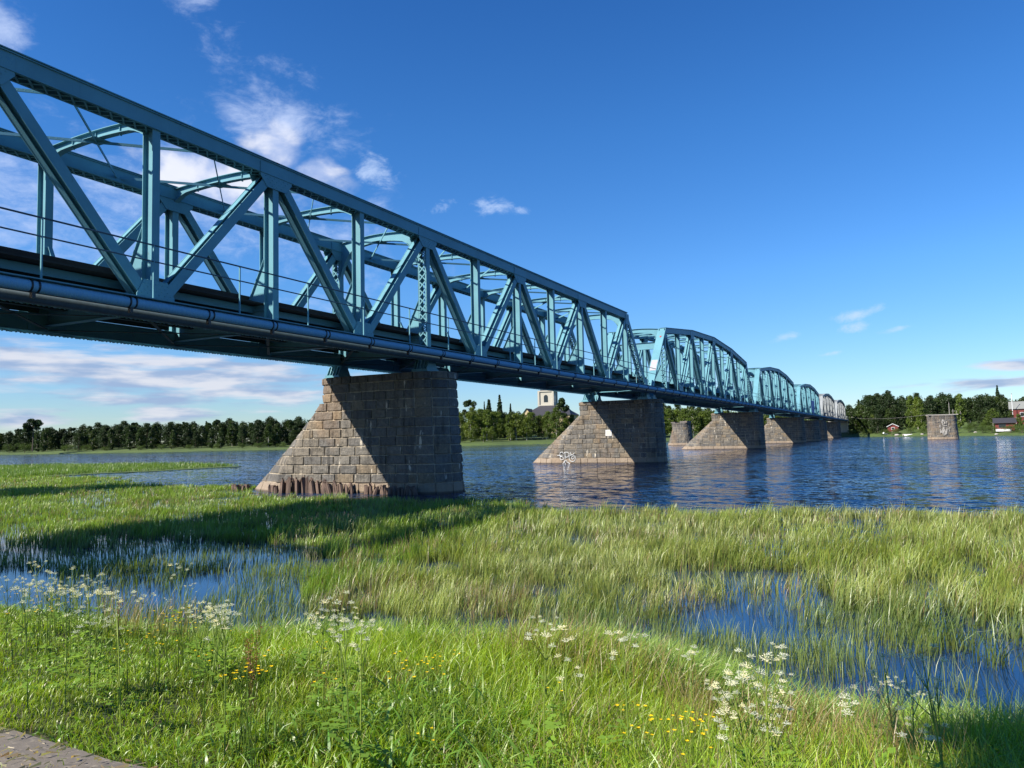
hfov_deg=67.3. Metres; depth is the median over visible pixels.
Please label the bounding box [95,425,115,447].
forest tree
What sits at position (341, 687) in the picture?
cow parsley
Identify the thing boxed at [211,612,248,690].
cow parsley
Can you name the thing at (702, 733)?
buttercup
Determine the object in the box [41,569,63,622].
cow parsley
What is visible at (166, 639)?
buttercup
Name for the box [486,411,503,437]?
birch tree
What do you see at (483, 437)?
young tree
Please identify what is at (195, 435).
forest tree
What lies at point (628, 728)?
buttercup
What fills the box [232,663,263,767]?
buttercup
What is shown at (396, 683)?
buttercup
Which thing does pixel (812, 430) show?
bridge pier
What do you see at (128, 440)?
forest tree
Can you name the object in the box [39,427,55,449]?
forest tree
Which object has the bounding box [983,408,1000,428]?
tree
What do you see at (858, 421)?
forest tree
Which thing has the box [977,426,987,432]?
bush
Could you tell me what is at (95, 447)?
forest tree
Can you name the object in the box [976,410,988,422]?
forest tree
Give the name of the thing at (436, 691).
buttercup
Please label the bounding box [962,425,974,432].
bush
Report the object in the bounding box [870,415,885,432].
forest tree
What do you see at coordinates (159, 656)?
buttercup
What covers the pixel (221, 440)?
forest tree
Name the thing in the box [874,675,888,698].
cow parsley
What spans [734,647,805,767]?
cow parsley
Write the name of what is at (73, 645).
cow parsley
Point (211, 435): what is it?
forest tree
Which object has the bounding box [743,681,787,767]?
cow parsley
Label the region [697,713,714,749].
buttercup
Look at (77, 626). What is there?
cow parsley
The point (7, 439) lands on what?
forest tree
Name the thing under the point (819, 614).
reed
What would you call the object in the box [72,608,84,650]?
buttercup
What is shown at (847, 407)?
forest tree
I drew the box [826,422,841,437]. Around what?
bridge pier
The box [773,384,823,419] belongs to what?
truss bridge span
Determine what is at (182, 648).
buttercup
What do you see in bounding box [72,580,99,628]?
cow parsley
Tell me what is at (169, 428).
forest tree
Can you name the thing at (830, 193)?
sky
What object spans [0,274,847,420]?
pipe
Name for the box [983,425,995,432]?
bush
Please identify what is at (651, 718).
buttercup
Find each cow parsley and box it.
[0,575,22,653]
[0,584,51,714]
[3,582,42,661]
[9,578,37,649]
[19,586,44,630]
[23,560,56,639]
[25,578,65,678]
[29,577,54,633]
[39,570,63,637]
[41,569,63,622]
[44,584,87,710]
[44,589,60,622]
[45,582,73,643]
[57,566,81,630]
[57,586,85,669]
[58,588,86,641]
[61,585,75,629]
[62,587,102,679]
[67,591,112,699]
[69,589,115,692]
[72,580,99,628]
[73,574,102,648]
[83,572,109,625]
[84,589,123,696]
[88,590,147,732]
[123,592,155,651]
[165,562,196,647]
[181,604,220,679]
[183,602,212,679]
[184,614,214,677]
[188,613,228,700]
[192,599,229,669]
[195,604,254,758]
[196,603,233,695]
[203,607,240,680]
[207,609,239,674]
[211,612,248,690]
[290,613,318,684]
[306,608,333,672]
[306,611,337,710]
[316,590,365,732]
[319,617,370,767]
[328,620,355,681]
[329,622,390,767]
[338,608,358,644]
[342,616,374,695]
[521,625,569,767]
[527,615,564,702]
[541,636,584,738]
[597,630,655,766]
[604,631,637,678]
[667,648,697,691]
[672,644,702,736]
[701,687,729,752]
[705,679,743,732]
[711,673,754,767]
[711,702,758,767]
[718,673,774,766]
[722,663,763,739]
[723,662,782,766]
[724,670,767,765]
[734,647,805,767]
[743,676,790,755]
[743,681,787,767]
[749,644,793,722]
[755,688,808,757]
[763,706,806,767]
[766,642,789,688]
[838,684,895,767]
[865,651,911,746]
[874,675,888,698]
[885,687,940,767]
[886,676,904,713]
[896,643,947,767]
[904,716,948,767]
[926,676,953,767]
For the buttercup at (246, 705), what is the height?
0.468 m
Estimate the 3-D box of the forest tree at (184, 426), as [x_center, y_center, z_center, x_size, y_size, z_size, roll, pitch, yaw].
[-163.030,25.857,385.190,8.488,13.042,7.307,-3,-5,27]
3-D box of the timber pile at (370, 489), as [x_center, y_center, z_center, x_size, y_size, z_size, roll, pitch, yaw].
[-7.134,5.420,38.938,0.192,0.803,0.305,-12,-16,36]
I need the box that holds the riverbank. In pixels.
[0,619,538,767]
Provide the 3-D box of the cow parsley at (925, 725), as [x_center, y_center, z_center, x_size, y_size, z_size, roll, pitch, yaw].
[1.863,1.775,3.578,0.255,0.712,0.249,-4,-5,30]
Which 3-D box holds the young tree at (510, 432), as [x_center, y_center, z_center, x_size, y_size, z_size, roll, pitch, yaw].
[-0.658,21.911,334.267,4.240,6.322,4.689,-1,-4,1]
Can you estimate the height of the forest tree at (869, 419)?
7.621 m
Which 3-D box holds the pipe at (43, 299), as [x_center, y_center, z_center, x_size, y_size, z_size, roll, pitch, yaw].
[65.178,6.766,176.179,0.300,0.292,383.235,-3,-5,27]
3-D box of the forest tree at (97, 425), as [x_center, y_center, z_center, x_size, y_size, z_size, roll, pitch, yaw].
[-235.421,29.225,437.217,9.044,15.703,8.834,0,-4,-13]
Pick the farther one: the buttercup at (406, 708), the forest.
the forest
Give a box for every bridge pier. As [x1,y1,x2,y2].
[254,371,464,493]
[533,399,667,463]
[681,412,765,449]
[764,417,805,442]
[804,420,827,439]
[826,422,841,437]
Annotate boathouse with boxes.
[992,418,1016,430]
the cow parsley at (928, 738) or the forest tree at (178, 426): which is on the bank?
the forest tree at (178, 426)
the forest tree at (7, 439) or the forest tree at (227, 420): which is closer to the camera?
the forest tree at (227, 420)
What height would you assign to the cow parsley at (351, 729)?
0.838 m
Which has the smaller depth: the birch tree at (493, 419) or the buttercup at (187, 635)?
the buttercup at (187, 635)
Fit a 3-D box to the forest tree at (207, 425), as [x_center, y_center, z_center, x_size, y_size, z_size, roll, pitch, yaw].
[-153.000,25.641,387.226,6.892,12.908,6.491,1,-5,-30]
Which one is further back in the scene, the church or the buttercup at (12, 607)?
the church
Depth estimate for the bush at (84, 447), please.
404.94 m
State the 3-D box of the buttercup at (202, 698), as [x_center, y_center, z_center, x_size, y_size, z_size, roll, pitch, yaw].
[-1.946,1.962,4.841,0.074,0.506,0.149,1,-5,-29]
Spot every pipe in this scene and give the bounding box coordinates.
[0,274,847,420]
[0,288,842,420]
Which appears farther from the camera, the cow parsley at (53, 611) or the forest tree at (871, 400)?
the forest tree at (871, 400)
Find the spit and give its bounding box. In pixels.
[2,464,241,478]
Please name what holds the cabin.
on the bank
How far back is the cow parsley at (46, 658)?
6.08 m
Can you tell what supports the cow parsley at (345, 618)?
on the riverbank
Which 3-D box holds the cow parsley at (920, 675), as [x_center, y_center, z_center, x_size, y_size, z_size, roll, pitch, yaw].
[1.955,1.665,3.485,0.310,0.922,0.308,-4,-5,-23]
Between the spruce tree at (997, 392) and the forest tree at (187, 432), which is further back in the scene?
the forest tree at (187, 432)
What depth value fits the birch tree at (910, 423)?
303.00 m
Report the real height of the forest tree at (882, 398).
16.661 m
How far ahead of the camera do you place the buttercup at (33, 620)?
8.11 m
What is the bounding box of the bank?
[0,420,1023,454]
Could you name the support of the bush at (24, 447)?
on the bank
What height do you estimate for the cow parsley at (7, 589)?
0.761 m
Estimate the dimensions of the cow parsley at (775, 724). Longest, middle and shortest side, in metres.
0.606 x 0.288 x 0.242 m
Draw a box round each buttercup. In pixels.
[4,592,15,631]
[7,613,24,663]
[10,593,17,621]
[30,600,40,635]
[34,606,50,664]
[36,592,44,651]
[57,598,67,635]
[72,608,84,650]
[77,595,87,638]
[113,630,131,697]
[113,644,126,722]
[142,637,156,709]
[144,613,166,693]
[146,630,157,705]
[153,608,170,659]
[158,615,173,660]
[159,640,176,696]
[163,621,180,675]
[171,616,183,666]
[174,612,192,674]
[185,607,197,667]
[186,622,196,678]
[195,650,212,708]
[199,654,209,726]
[219,675,243,752]
[224,670,251,760]
[231,632,246,685]
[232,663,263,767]
[234,644,250,695]
[234,666,267,767]
[234,668,259,749]
[235,665,259,738]
[235,671,259,747]
[263,654,283,760]
[267,648,295,750]
[313,672,336,736]
[315,641,325,711]
[386,662,410,752]
[387,668,415,753]
[393,651,406,720]
[405,660,424,705]
[416,727,433,767]
[417,656,433,722]
[425,665,444,740]
[426,654,440,696]
[428,660,442,718]
[454,653,459,696]
[546,682,562,747]
[615,704,646,765]
[622,701,634,757]
[622,732,653,767]
[630,719,650,764]
[649,714,682,767]
[659,718,669,763]
[672,711,687,756]
[672,729,706,767]
[680,711,693,764]
[681,740,712,767]
[690,718,701,766]
[691,719,704,767]
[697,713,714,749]
[966,745,997,767]
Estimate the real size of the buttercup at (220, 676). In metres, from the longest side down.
0.456 x 0.139 x 0.080 m
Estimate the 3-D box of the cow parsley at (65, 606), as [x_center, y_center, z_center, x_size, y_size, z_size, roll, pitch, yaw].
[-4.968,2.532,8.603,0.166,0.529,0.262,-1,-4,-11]
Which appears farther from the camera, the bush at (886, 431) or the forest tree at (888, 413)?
the forest tree at (888, 413)
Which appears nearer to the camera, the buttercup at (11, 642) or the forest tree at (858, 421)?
the buttercup at (11, 642)
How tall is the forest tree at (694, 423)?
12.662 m
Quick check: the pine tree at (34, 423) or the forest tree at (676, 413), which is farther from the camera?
the pine tree at (34, 423)
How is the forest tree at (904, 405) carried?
on the bank
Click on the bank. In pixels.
(546, 440)
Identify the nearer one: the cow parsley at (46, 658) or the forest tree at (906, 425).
the cow parsley at (46, 658)
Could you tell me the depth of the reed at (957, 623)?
9.92 m
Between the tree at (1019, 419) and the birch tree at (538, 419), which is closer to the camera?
the tree at (1019, 419)
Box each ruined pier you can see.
[668,421,692,444]
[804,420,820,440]
[925,413,958,439]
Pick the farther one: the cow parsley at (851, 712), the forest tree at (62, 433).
the forest tree at (62, 433)
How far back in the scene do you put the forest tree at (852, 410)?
375.20 m
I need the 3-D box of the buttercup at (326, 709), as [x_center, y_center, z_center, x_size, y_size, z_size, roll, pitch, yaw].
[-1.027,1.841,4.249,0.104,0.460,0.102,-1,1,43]
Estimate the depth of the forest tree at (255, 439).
366.25 m
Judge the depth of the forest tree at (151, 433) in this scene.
381.41 m
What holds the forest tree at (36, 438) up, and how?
on the bank
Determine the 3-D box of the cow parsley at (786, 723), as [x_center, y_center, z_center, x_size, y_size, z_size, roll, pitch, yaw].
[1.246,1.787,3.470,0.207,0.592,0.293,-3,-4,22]
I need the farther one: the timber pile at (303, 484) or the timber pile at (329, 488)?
the timber pile at (303, 484)
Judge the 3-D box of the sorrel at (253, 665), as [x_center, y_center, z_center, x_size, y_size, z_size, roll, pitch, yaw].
[-1.736,1.923,5.161,0.130,0.580,0.050,-2,-4,3]
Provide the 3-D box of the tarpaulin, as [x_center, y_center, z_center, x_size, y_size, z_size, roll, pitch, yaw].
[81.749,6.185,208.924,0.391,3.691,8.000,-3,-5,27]
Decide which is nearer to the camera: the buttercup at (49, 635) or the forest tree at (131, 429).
the buttercup at (49, 635)
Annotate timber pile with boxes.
[274,485,278,492]
[280,478,283,492]
[286,477,290,492]
[291,477,294,492]
[295,477,298,492]
[298,479,300,492]
[302,477,305,492]
[305,476,308,492]
[310,480,314,493]
[315,480,319,493]
[322,479,325,493]
[326,481,331,493]
[333,480,336,493]
[339,483,343,493]
[364,485,367,493]
[369,483,372,493]
[392,486,395,494]
[411,486,417,494]
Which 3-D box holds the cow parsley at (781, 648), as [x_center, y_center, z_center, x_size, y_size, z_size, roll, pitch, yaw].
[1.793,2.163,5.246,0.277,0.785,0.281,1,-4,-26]
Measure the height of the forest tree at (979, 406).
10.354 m
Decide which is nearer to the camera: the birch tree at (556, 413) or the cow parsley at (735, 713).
the cow parsley at (735, 713)
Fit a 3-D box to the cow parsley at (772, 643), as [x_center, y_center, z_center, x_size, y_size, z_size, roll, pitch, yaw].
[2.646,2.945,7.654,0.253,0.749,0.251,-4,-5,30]
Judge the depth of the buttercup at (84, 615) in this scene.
8.18 m
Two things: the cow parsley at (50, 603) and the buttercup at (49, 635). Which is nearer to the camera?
the buttercup at (49, 635)
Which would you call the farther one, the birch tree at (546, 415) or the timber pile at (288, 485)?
the birch tree at (546, 415)
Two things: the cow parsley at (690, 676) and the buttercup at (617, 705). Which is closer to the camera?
the buttercup at (617, 705)
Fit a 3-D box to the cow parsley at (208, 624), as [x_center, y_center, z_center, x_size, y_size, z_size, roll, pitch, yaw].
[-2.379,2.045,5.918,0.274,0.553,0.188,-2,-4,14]
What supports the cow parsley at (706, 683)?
on the riverbank
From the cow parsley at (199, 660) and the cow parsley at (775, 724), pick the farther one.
the cow parsley at (199, 660)
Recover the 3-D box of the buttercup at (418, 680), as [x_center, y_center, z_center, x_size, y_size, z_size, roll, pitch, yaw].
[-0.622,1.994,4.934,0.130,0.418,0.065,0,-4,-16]
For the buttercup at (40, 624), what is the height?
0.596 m
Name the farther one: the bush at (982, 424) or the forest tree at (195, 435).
the forest tree at (195, 435)
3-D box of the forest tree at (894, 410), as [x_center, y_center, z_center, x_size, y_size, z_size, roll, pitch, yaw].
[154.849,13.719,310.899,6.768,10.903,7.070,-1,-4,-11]
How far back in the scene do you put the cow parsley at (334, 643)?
5.61 m
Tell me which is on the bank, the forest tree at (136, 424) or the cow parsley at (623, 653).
the forest tree at (136, 424)
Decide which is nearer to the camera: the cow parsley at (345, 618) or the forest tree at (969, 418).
the cow parsley at (345, 618)
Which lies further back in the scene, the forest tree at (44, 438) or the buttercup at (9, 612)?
the forest tree at (44, 438)
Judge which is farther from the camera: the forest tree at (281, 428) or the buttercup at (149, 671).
the forest tree at (281, 428)
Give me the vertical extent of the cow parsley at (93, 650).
0.787 m
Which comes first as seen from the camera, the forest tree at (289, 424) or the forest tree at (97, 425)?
the forest tree at (289, 424)
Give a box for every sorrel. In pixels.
[115,599,123,634]
[243,630,259,713]
[247,626,261,708]
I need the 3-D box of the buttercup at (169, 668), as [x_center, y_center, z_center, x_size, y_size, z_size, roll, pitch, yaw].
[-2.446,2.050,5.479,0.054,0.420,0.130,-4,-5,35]
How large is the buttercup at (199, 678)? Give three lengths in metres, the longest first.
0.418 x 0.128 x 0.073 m
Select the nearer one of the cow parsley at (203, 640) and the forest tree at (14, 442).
the cow parsley at (203, 640)
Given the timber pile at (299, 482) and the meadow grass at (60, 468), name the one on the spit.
the meadow grass at (60, 468)
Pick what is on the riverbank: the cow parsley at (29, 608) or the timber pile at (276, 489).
the cow parsley at (29, 608)
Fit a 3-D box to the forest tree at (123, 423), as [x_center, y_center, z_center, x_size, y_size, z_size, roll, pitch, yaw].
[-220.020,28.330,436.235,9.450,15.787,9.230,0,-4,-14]
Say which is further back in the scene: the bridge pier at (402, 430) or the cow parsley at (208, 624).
the bridge pier at (402, 430)
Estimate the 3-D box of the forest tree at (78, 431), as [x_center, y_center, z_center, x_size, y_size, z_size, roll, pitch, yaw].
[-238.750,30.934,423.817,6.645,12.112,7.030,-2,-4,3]
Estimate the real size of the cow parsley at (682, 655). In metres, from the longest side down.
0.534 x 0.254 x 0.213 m
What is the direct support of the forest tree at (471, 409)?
on the bank
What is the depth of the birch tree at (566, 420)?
350.42 m
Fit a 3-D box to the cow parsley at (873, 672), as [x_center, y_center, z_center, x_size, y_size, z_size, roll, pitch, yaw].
[2.164,1.933,4.419,0.264,0.780,0.261,-3,-5,27]
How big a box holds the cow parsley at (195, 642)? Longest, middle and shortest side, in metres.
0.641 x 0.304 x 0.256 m
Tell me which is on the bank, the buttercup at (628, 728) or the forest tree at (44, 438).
the forest tree at (44, 438)
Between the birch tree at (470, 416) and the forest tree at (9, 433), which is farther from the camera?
the forest tree at (9, 433)
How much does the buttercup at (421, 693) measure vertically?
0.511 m
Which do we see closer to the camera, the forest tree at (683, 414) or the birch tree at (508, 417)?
the birch tree at (508, 417)
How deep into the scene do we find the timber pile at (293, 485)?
41.30 m
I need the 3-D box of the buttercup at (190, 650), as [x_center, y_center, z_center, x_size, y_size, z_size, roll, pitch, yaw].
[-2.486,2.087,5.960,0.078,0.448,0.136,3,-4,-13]
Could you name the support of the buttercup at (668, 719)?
on the riverbank
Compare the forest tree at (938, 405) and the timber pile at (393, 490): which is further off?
the forest tree at (938, 405)
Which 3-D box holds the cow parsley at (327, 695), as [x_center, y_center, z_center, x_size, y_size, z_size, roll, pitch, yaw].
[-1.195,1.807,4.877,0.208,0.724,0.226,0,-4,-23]
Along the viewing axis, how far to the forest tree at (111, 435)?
400.35 m
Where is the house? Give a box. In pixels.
[1008,401,1023,423]
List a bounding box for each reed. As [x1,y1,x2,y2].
[0,529,336,576]
[40,551,347,633]
[460,584,1023,721]
[836,578,1023,671]
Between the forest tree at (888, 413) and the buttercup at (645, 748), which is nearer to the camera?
the buttercup at (645, 748)
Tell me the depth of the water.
29.74 m
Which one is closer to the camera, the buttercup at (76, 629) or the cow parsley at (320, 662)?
the cow parsley at (320, 662)
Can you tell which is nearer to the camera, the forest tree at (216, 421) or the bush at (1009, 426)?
the bush at (1009, 426)
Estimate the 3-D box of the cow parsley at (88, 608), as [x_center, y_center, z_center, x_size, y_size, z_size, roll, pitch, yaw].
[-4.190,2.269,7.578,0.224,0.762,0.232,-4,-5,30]
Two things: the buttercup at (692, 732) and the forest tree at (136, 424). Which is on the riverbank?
the buttercup at (692, 732)
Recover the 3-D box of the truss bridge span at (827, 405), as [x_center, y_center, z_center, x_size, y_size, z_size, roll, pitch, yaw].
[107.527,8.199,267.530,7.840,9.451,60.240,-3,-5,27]
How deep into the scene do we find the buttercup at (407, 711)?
4.09 m
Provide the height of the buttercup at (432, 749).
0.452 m
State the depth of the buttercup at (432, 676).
5.02 m
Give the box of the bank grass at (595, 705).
[0,600,1023,767]
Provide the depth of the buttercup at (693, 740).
3.74 m
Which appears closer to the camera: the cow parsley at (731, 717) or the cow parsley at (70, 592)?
the cow parsley at (731, 717)
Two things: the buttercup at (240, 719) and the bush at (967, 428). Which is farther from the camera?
the bush at (967, 428)
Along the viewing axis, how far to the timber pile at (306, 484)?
40.79 m
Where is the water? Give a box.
[0,435,1023,727]
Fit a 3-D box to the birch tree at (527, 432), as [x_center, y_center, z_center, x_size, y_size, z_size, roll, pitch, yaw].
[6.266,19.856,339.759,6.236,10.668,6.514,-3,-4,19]
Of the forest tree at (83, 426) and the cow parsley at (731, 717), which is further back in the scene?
the forest tree at (83, 426)
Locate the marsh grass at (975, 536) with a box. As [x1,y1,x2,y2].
[0,474,1023,629]
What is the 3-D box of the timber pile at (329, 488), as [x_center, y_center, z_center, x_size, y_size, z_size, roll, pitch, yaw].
[-9.430,5.500,39.938,0.338,1.067,0.225,-10,3,-13]
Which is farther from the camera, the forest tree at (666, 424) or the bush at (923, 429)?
the forest tree at (666, 424)
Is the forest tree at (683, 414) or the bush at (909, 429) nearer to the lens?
the bush at (909, 429)
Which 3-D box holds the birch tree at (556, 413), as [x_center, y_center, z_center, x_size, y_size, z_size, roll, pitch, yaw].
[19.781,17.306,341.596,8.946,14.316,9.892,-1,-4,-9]
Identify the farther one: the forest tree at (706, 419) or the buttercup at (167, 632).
the forest tree at (706, 419)
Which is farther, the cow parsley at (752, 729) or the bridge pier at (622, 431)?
the bridge pier at (622, 431)
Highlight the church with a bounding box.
[523,390,578,432]
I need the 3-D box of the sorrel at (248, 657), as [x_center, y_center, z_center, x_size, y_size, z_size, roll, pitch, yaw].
[-1.683,1.897,4.982,0.110,0.582,0.136,1,-5,-33]
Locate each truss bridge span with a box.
[0,44,656,401]
[592,327,759,412]
[720,367,800,417]
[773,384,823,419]
[804,394,838,421]
[819,400,848,422]
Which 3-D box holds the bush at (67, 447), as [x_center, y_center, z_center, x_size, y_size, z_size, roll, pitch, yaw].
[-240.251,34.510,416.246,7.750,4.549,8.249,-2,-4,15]
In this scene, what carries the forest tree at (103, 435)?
on the bank
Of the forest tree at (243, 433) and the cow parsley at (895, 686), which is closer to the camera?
the cow parsley at (895, 686)
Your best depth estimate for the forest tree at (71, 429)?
447.89 m
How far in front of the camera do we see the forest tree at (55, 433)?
439.12 m
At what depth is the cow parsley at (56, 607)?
8.29 m
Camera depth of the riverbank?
5.12 m
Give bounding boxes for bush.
[2,444,13,452]
[16,443,33,452]
[60,444,74,450]
[79,444,91,450]
[846,430,856,434]
[878,429,890,434]
[903,427,916,432]
[917,427,926,433]
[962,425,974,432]
[966,422,979,428]
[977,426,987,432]
[978,421,994,429]
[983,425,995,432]
[1000,424,1020,432]
[1015,424,1023,432]
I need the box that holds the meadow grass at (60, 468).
[0,460,240,477]
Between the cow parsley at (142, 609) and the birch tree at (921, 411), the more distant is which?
the birch tree at (921, 411)
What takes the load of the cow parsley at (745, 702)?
on the riverbank
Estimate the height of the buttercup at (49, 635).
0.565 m
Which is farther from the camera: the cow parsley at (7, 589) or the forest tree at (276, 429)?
the forest tree at (276, 429)
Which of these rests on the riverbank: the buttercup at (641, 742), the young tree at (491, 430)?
the buttercup at (641, 742)
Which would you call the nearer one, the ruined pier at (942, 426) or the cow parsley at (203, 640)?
the cow parsley at (203, 640)
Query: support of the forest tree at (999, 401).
on the bank
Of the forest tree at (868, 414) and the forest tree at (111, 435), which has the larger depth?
the forest tree at (111, 435)
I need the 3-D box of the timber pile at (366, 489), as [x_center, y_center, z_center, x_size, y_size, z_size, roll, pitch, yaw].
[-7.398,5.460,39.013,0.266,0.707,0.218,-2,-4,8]
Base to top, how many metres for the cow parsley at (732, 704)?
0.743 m
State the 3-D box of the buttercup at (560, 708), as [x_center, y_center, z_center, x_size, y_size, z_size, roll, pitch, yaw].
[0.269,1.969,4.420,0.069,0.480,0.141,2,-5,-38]
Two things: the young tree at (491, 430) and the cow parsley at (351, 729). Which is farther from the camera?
the young tree at (491, 430)
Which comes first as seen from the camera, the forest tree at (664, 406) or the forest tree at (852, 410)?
the forest tree at (852, 410)
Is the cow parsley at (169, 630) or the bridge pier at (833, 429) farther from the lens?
the bridge pier at (833, 429)
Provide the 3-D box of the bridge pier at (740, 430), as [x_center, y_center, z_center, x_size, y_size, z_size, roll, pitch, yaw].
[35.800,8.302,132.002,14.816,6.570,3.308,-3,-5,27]
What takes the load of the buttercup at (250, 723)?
on the riverbank
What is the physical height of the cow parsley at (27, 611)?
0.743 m
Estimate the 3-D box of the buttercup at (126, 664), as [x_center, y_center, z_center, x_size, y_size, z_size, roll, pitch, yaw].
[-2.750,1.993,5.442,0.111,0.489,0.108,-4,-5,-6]
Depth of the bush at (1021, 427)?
233.03 m
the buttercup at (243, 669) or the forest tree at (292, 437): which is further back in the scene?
the forest tree at (292, 437)
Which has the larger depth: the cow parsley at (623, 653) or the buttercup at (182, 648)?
the cow parsley at (623, 653)
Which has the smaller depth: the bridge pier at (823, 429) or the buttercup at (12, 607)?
the buttercup at (12, 607)
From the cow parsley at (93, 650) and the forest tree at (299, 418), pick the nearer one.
the cow parsley at (93, 650)
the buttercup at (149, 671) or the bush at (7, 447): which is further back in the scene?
the bush at (7, 447)
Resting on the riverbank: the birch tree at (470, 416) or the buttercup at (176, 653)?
the buttercup at (176, 653)
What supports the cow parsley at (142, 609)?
on the riverbank
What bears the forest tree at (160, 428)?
on the bank
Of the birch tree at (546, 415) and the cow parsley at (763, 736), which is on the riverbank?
the cow parsley at (763, 736)
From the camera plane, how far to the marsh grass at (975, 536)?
17.42 m
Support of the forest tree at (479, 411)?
on the bank
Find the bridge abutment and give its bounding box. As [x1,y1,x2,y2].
[828,419,848,432]
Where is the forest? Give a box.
[1,393,1020,449]
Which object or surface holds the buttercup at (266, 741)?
on the riverbank
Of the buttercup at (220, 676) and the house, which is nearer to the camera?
the buttercup at (220, 676)
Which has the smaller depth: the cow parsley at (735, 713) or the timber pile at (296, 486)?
the cow parsley at (735, 713)
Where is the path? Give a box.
[0,727,145,767]
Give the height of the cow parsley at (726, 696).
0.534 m
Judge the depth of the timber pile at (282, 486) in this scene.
41.17 m
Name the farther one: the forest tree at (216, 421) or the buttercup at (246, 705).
the forest tree at (216, 421)
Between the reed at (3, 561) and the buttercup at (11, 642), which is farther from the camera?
the reed at (3, 561)
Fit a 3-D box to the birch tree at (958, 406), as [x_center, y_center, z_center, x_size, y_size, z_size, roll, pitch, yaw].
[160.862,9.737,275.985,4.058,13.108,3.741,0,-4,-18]
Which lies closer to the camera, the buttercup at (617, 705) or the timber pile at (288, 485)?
the buttercup at (617, 705)
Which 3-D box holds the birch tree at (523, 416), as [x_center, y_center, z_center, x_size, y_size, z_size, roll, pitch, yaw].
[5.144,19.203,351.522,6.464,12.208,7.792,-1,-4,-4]
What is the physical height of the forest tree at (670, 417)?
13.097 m
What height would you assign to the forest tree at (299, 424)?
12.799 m
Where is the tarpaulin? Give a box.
[811,400,814,413]
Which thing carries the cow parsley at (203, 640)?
on the riverbank
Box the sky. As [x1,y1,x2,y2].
[0,0,1023,444]
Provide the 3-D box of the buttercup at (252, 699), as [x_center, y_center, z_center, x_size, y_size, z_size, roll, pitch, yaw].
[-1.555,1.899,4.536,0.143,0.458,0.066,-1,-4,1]
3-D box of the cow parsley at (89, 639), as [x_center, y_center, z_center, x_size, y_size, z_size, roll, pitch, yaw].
[-2.927,1.836,5.331,0.264,0.781,0.282,-5,-5,41]
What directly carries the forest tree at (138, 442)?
on the bank
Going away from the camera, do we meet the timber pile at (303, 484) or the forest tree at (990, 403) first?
the timber pile at (303, 484)
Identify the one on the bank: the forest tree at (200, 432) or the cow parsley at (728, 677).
the forest tree at (200, 432)
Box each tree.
[0,433,4,449]
[2,431,13,446]
[3,436,11,450]
[9,431,24,450]
[10,439,18,451]
[16,431,33,450]
[22,418,43,450]
[33,432,41,451]
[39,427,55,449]
[39,433,48,451]
[49,430,61,449]
[55,429,70,448]
[60,437,66,450]
[68,427,75,443]
[72,430,84,450]
[73,433,85,450]
[79,424,87,444]
[84,425,92,448]
[88,430,95,449]
[90,429,98,449]
[91,422,102,446]
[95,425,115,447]
[97,430,108,449]
[106,429,115,449]
[111,424,125,448]
[118,425,136,447]
[120,420,131,444]
[125,432,132,449]
[131,422,140,445]
[135,429,143,449]
[139,423,157,448]
[147,429,155,448]
[150,424,160,446]
[152,422,162,443]
[162,423,177,447]
[169,423,182,446]
[169,430,176,448]
[177,423,192,447]
[180,427,192,447]
[189,421,198,435]
[191,431,199,447]
[196,425,209,447]
[201,422,212,445]
[207,430,215,448]
[212,419,220,443]
[213,422,227,445]
[217,428,224,447]
[224,418,234,443]
[225,420,238,445]
[237,424,246,444]
[237,425,247,444]
[247,422,256,445]
[249,425,265,446]
[250,419,266,443]
[263,418,283,443]
[263,424,273,446]
[272,422,284,442]
[272,423,281,446]
[283,420,295,444]
[288,425,300,443]
[291,420,304,436]
[293,416,305,435]
[458,413,466,440]
[460,428,464,440]
[462,400,476,417]
[462,412,479,439]
[466,407,477,436]
[469,428,476,441]
[471,409,483,438]
[475,412,483,439]
[480,410,492,439]
[480,428,486,441]
[486,399,494,427]
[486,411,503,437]
[487,426,496,441]
[494,411,503,435]
[497,395,506,436]
[503,414,512,438]
[506,413,523,439]
[506,427,514,440]
[518,413,525,438]
[520,417,533,438]
[526,412,538,438]
[533,414,544,436]
[538,418,545,438]
[541,411,554,437]
[541,420,550,437]
[547,407,564,438]
[552,419,560,434]
[555,397,568,428]
[559,412,571,432]
[562,418,569,428]
[663,403,670,430]
[664,411,668,434]
[665,408,673,432]
[673,409,679,422]
[675,408,693,428]
[686,410,700,435]
[698,411,706,430]
[699,411,711,431]
[845,405,851,413]
[848,408,853,418]
[848,418,853,429]
[851,406,860,427]
[851,417,858,432]
[854,405,866,432]
[858,394,869,417]
[861,406,872,430]
[863,395,881,418]
[867,417,875,433]
[870,404,887,427]
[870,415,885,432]
[877,394,890,420]
[879,418,888,431]
[882,390,892,399]
[883,395,901,416]
[885,408,895,425]
[887,404,904,428]
[895,407,904,426]
[901,403,913,420]
[903,409,912,427]
[904,394,915,428]
[911,396,922,428]
[911,399,927,422]
[912,393,922,398]
[915,399,925,428]
[923,396,938,420]
[933,398,943,414]
[935,392,944,403]
[939,396,962,420]
[954,394,966,427]
[965,399,978,418]
[965,412,974,425]
[972,397,985,419]
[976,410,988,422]
[983,397,999,420]
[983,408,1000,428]
[991,397,1002,417]
[995,385,1001,402]
[1015,414,1022,429]
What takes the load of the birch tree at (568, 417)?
on the bank
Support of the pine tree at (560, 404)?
on the bank
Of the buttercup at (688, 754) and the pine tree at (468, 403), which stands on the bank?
the pine tree at (468, 403)
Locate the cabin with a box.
[887,423,899,431]
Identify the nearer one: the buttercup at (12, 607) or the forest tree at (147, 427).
the buttercup at (12, 607)

